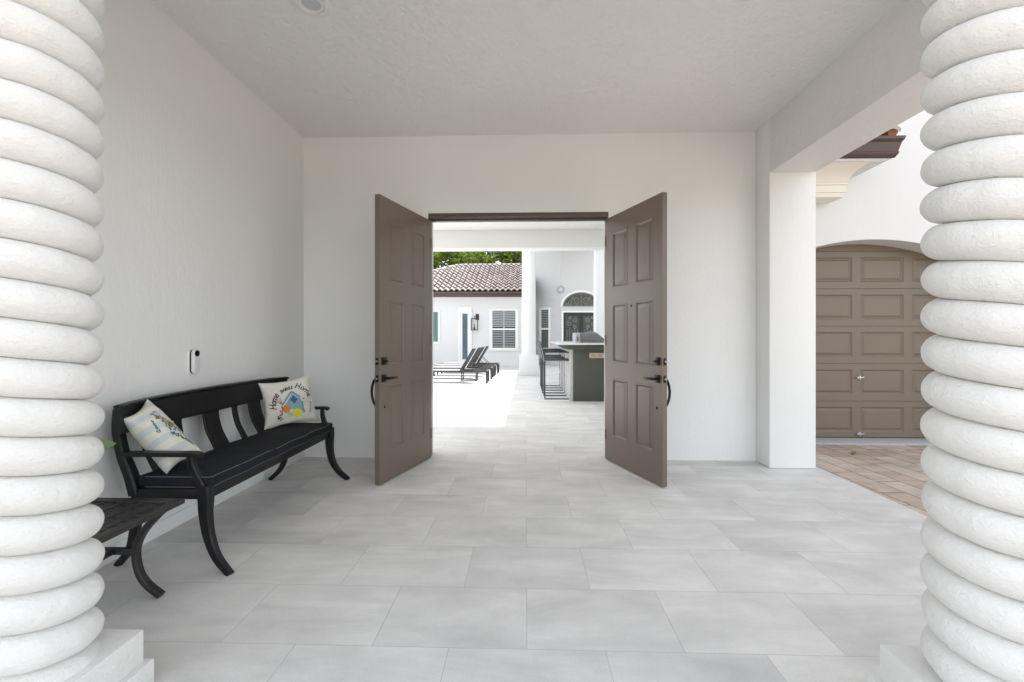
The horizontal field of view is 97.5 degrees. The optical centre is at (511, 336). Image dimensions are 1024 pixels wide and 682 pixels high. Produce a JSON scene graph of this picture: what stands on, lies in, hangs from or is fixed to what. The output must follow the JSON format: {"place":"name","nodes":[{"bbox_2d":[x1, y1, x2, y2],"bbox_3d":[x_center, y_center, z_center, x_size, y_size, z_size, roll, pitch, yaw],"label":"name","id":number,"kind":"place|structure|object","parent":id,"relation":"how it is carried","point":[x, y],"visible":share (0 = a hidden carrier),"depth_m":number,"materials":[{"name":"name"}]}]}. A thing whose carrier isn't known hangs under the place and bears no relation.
{"place":"outdoors","nodes":[
{"label":"outdoors","id":0,"kind":"place"},
{"bbox_2d":[94,365,927,681],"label":"floor","id":1,"kind":"structure","parent":0,"point":[514,527],"depth_m":2.40,"materials":[{"name":"grey tile"}]},
{"bbox_2d":[0,0,153,681],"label":"spiral column","id":2,"kind":"structure","parent":1,"relation":"on","point":[52,279],"depth_m":1.35,"materials":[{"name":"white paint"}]},
{"bbox_2d":[88,498,184,598],"bbox_3d":[-1.920,1.023,1.944,0.600,0.451,0.565,0,0,2],"label":"side table","id":3,"kind":"object","parent":1,"relation":"on","point":[125,515],"visible":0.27,"depth_m":2.13,"materials":[{"name":"black wood"}]},
{"bbox_2d":[98,438,115,449],"bbox_3d":[-2.000,0.599,1.933,0.260,0.397,0.421,0,0,2],"label":"potted plant","id":4,"kind":"object","parent":3,"relation":"on","point":[107,444],"visible":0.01,"depth_m":2.11,"materials":[{"name":"green plant"}]},
{"bbox_2d":[111,377,349,575],"bbox_3d":[-1.793,0.806,3.176,0.711,0.920,1.653,0,0,2],"label":"bench","id":5,"kind":"object","parent":1,"relation":"on","point":[207,477],"visible":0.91,"depth_m":2.75,"materials":[{"name":"black wood"}]},
{"bbox_2d":[124,399,200,473],"bbox_3d":[-1.942,0.552,2.506,0.322,0.395,0.186,0,0,-12],"label":"pillow","id":6,"kind":"object","parent":5,"relation":"on","point":[150,425],"visible":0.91,"depth_m":2.44,"materials":[{"name":"white fabric"}]},
{"bbox_2d":[258,374,319,429],"bbox_3d":[-1.862,0.539,3.790,0.155,0.428,0.507,0,0,41],"label":"pillow","id":7,"kind":"object","parent":5,"relation":"on","point":[287,402],"visible":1,"depth_m":3.71,"materials":[{"name":"beige fabric"}]},
{"bbox_2d":[433,348,488,382],"bbox_3d":[-1.628,0.788,12.347,1.970,0.924,0.620,0,0,2],"label":"sun lounger","id":8,"kind":"object","parent":1,"relation":"on","point":[475,370],"visible":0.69,"depth_m":12.08,"materials":[{"name":"grey fabric"}]},
{"bbox_2d":[433,347,492,378],"bbox_3d":[-1.562,0.788,13.496,1.970,0.924,0.620,0,0,2],"label":"sun lounger","id":9,"kind":"object","parent":1,"relation":"on","point":[468,366],"visible":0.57,"depth_m":13.24,"materials":[{"name":"grey fabric"}]},
{"bbox_2d":[433,347,495,375],"bbox_3d":[-1.512,0.788,14.445,1.970,0.924,0.620,0,0,2],"label":"sun lounger","id":10,"kind":"object","parent":1,"relation":"on","point":[481,364],"visible":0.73,"depth_m":14.17,"materials":[{"name":"grey"}]},
{"bbox_2d":[440,346,499,373],"bbox_3d":[-1.431,0.788,15.443,1.970,0.924,0.620,0,0,2],"label":"sun lounger","id":11,"kind":"object","parent":1,"relation":"on","point":[497,364],"visible":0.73,"depth_m":15.20,"materials":[{"name":"grey"}]},
{"bbox_2d":[461,368,478,380],"bbox_3d":[-1.215,1.087,12.905,0.480,0.325,0.400,0,0,2],"label":"table","id":12,"kind":"object","parent":1,"relation":"on","point":[469,368],"visible":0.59,"depth_m":12.97,"materials":[{"name":"grey"}]},
{"bbox_2d":[433,263,521,365],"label":"courtyard house","id":13,"kind":"structure","parent":1,"relation":"on","point":[489,294],"depth_m":19.05,"materials":[{"name":"white paint"}]},
{"bbox_2d":[433,310,439,343],"bbox_3d":[-3.422,-0.410,19.096,0.720,1.420,0.040,0,0,2],"label":"window","id":14,"kind":"structure","parent":13,"relation":"in","point":[436,313],"depth_m":19.10,"materials":[{"name":"white"}]},
{"bbox_2d":[460,309,469,362],"bbox_3d":[-1.983,0.030,19.048,0.440,2.420,0.044,0,0,2],"label":"door","id":15,"kind":"structure","parent":13,"relation":"in","point":[464,313],"depth_m":19.03,"materials":[{"name":"white"}]},
{"bbox_2d":[471,314,478,329],"bbox_3d":[-1.562,-0.604,18.897,0.310,0.692,0.318,0,0,2],"label":"wall lantern","id":16,"kind":"object","parent":13,"relation":"attached to","point":[477,317],"depth_m":18.96,"materials":[{"name":"grey metal"}]},
{"bbox_2d":[489,309,518,350],"bbox_3d":[-0.344,-0.283,18.980,1.250,1.765,0.079,0,0,2],"label":"window","id":17,"kind":"structure","parent":13,"relation":"in","point":[503,322],"depth_m":19.00,"materials":[{"name":"white"}]},
{"bbox_2d":[433,221,603,251],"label":"portico","id":18,"kind":"structure","parent":1,"relation":"on","point":[526,236],"depth_m":7.57,"materials":[{"name":"white paint"}]},
{"bbox_2d":[536,340,560,387],"bbox_3d":[0.905,0.669,11.077,0.610,1.161,0.522,0,0,2],"label":"bar stool","id":19,"kind":"object","parent":1,"relation":"on","point":[559,365],"visible":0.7,"depth_m":11.31,"materials":[{"name":"grey metal"}]},
{"bbox_2d":[537,340,564,392],"bbox_3d":[0.875,0.669,10.127,0.610,1.161,0.522,0,0,2],"label":"bar stool","id":20,"kind":"object","parent":1,"relation":"on","point":[542,369],"visible":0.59,"depth_m":9.87,"materials":[{"name":"grey metal"}]},
{"bbox_2d":[539,341,568,398],"bbox_3d":[0.856,0.669,9.178,0.610,1.161,0.522,0,0,2],"label":"bar stool","id":21,"kind":"object","parent":1,"relation":"on","point":[552,359],"visible":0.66,"depth_m":8.94,"materials":[{"name":"grey metal"}]},
{"bbox_2d":[519,251,603,375],"bbox_3d":[1.684,-1.450,13.479,3.360,5.400,11.250,0,0,2],"label":"loggia","id":22,"kind":"object","parent":1,"relation":"on","point":[528,361],"visible":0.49,"depth_m":14.33,"materials":[{"name":"white paint"}]},
{"bbox_2d":[535,251,593,365],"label":"house","id":23,"kind":"structure","parent":1,"relation":"on","point":[567,313],"depth_m":19.14,"materials":[{"name":"paint"}]},
{"bbox_2d":[539,307,550,347],"bbox_3d":[1.440,-0.335,19.682,0.600,1.850,0.060,0,0,42],"label":"window","id":24,"kind":"structure","parent":23,"relation":"in","point":[544,313],"depth_m":19.69,"materials":[{"name":"white"}]},
{"bbox_2d":[557,286,563,293],"bbox_3d":[2.061,-1.990,19.107,0.320,0.320,0.175,0,0,2],"label":"round sconce","id":25,"kind":"object","parent":23,"relation":"attached to","point":[560,289],"visible":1,"depth_m":19.05,"materials":[{"name":"grey glass"}]},
{"bbox_2d":[563,313,580,340],"bbox_3d":[2.559,0.107,19.103,0.756,2.245,0.048,0,0,2],"label":"iron door","id":26,"kind":"structure","parent":23,"relation":"in","point":[571,321],"depth_m":19.10,"materials":[{"name":"grey metal"}]},
{"bbox_2d":[581,313,593,332],"bbox_3d":[3.323,0.107,19.079,0.756,2.245,0.048,0,0,2],"label":"iron door","id":27,"kind":"structure","parent":23,"relation":"in","point":[587,319],"depth_m":19.09,"materials":[{"name":"grey"}]},
{"bbox_2d":[549,341,603,400],"bbox_3d":[1.908,0.688,10.025,2.015,1.125,3.240,0,0,2],"label":"outdoor bar","id":28,"kind":"object","parent":1,"relation":"on","point":[584,370],"visible":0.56,"depth_m":8.65,"materials":[{"name":"stone"}]},
{"bbox_2d":[573,331,603,342],"bbox_3d":[1.627,0.009,9.216,0.704,0.229,0.595,0,0,2],"label":"covered grill","id":29,"kind":"object","parent":28,"relation":"on","point":[590,337],"visible":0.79,"depth_m":8.96,"materials":[{"name":"grey"}]},
{"bbox_2d":[869,0,1023,681],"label":"spiral column","id":30,"kind":"structure","parent":1,"relation":"on","point":[972,384],"depth_m":1.27,"materials":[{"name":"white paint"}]},
{"bbox_2d":[816,444,930,516],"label":"driveway","id":31,"kind":"structure","parent":0,"point":[896,474],"depth_m":4.75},
{"bbox_2d":[85,0,931,571],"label":"entrance porch","id":32,"kind":"object","parent":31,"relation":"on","point":[287,184],"visible":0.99,"depth_m":3.89,"materials":[{"name":"white paint"}]},
{"bbox_2d":[187,349,199,374],"bbox_3d":[-2.186,0.174,3.093,0.043,0.175,0.070,0,0,2],"label":"video doorbell","id":33,"kind":"object","parent":32,"relation":"attached to","point":[193,361],"visible":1,"depth_m":3.07,"materials":[{"name":"white plastic"}]},
{"bbox_2d":[291,0,330,17],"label":"recessed light","id":34,"kind":"object","parent":32,"relation":"attached to","point":[314,5],"visible":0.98,"depth_m":2.81,"materials":[{"name":"white plastic"}]},
{"bbox_2d":[370,194,431,484],"bbox_3d":[-0.996,0.025,4.186,0.186,2.425,0.942,0,0,17],"label":"door","id":35,"kind":"structure","parent":32,"relation":"in","point":[403,240],"depth_m":4.08,"materials":[{"name":"beige paint"}]},
{"bbox_2d":[605,192,670,486],"bbox_3d":[1.121,0.025,4.133,0.186,2.425,0.942,0,0,-18],"label":"door","id":36,"kind":"structure","parent":32,"relation":"in","point":[637,382],"depth_m":4.02,"materials":[{"name":"beige paint"}]},
{"bbox_2d":[816,110,941,444],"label":"garage building","id":37,"kind":"structure","parent":31,"relation":"on","point":[874,297],"depth_m":6.11,"materials":[{"name":"paint"}]},
{"bbox_2d":[816,244,940,437],"bbox_3d":[4.695,-0.139,6.124,2.740,3.059,0.084,0,0,2],"label":"garage door","id":38,"kind":"structure","parent":37,"relation":"in","point":[871,370],"depth_m":6.12,"materials":[{"name":"beige paint"}]},
{"label":"ground","id":39,"kind":"structure","parent":0,"visible":0},
{"bbox_2d":[433,251,456,268],"bbox_3d":[-5.445,-2.481,28.411,5.096,7.477,5.934,0,0,2],"label":"broadleaf tree","id":40,"kind":"object","parent":39,"relation":"on","point":[437,257],"visible":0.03,"depth_m":27.75,"materials":[{"name":"green plant"}]},
{"bbox_2d":[433,251,470,268],"bbox_3d":[-4.063,-3.090,31.242,5.436,8.693,6.078,0,0,-9],"label":"broadleaf tree","id":41,"kind":"object","parent":39,"relation":"on","point":[446,260],"visible":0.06,"depth_m":29.51,"materials":[{"name":"green plant"}]},
{"bbox_2d":[439,251,505,264],"bbox_3d":[-2.297,-2.481,28.810,5.934,7.477,5.096,0,0,17],"label":"broadleaf tree","id":42,"kind":"object","parent":39,"relation":"on","point":[478,257],"visible":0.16,"depth_m":27.84,"materials":[{"name":"green plant"}]},
{"bbox_2d":[466,251,517,263],"bbox_3d":[-0.776,-3.090,31.333,6.078,8.693,5.436,0,0,6],"label":"broadleaf tree","id":43,"kind":"object","parent":39,"relation":"on","point":[492,255],"visible":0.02,"depth_m":30.27,"materials":[{"name":"green plant"}]},
{"bbox_2d":[485,251,521,263],"bbox_3d":[0.508,-2.481,28.038,5.096,7.477,5.934,0,0,33],"label":"broadleaf tree","id":44,"kind":"object","parent":39,"relation":"on","point":[510,257],"visible":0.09,"depth_m":27.86,"materials":[{"name":"green plant"}]},
{"bbox_2d":[501,251,521,261],"bbox_3d":[1.611,-3.090,30.355,5.436,8.693,6.078,0,0,22],"label":"broadleaf tree","id":45,"kind":"object","parent":39,"relation":"on","point":[512,254],"visible":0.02,"depth_m":28.66,"materials":[{"name":"green plant"}]}
]}

